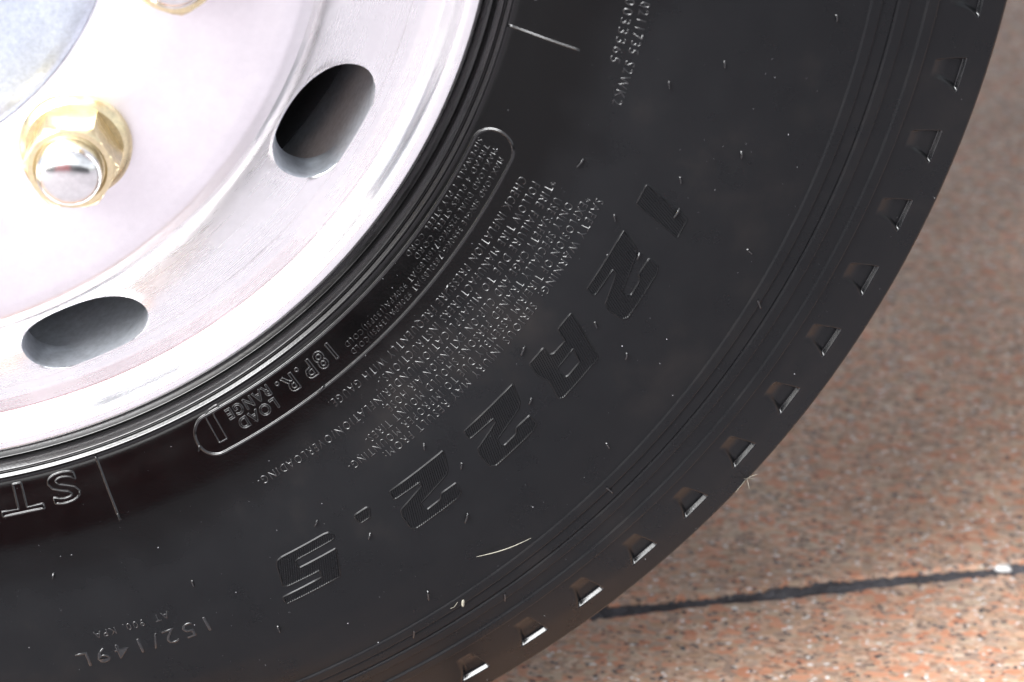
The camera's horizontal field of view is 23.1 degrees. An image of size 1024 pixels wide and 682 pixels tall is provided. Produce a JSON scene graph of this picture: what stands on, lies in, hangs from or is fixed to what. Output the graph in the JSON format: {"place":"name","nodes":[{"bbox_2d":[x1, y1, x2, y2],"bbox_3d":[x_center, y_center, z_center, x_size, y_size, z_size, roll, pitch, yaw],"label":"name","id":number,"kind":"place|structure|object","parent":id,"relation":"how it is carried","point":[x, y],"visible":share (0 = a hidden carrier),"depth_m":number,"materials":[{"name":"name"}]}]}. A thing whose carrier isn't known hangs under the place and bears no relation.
{"place":"outdoors","nodes":[
{"label":"outdoors","id":0,"kind":"place"},
{"bbox_2d":[492,0,1023,681],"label":"pavement","id":1,"kind":"structure","parent":0,"point":[864,446],"depth_m":1.63,"materials":[{"name":"beige concrete"}]},
{"bbox_2d":[0,0,1006,681],"bbox_3d":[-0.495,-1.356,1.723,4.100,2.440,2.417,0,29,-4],"label":"wheel","id":2,"kind":"object","parent":1,"relation":"on","point":[262,262],"visible":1,"depth_m":1.17,"materials":[{"name":"black rubber"}]},
{"bbox_2d":[11,5,934,665],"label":"dust","id":3,"kind":"object","parent":2,"relation":"on","point":[321,503],"visible":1,"depth_m":1.20,"materials":[{"name":"white"}]},
{"bbox_2d":[477,538,530,556],"bbox_3d":[-0.004,0.101,1.227,0.027,0.009,0.003,0,29,-4],"label":"straw fibre","id":4,"kind":"object","parent":2,"relation":"on","point":[504,549],"visible":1,"depth_m":1.23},
{"bbox_2d":[586,117,1023,665],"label":"grit","id":5,"kind":"object","parent":1,"relation":"on","point":[722,596],"visible":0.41,"depth_m":1.55,"materials":[{"name":"stone"}]},
{"bbox_2d":[994,564,1011,572],"bbox_3d":[0.310,0.143,1.581,0.011,0.004,0.006,0,29,-4],"label":"pebble","id":6,"kind":"object","parent":1,"relation":"on","point":[1002,568],"visible":1,"depth_m":1.58,"materials":[{"name":"white stone"}]}
]}

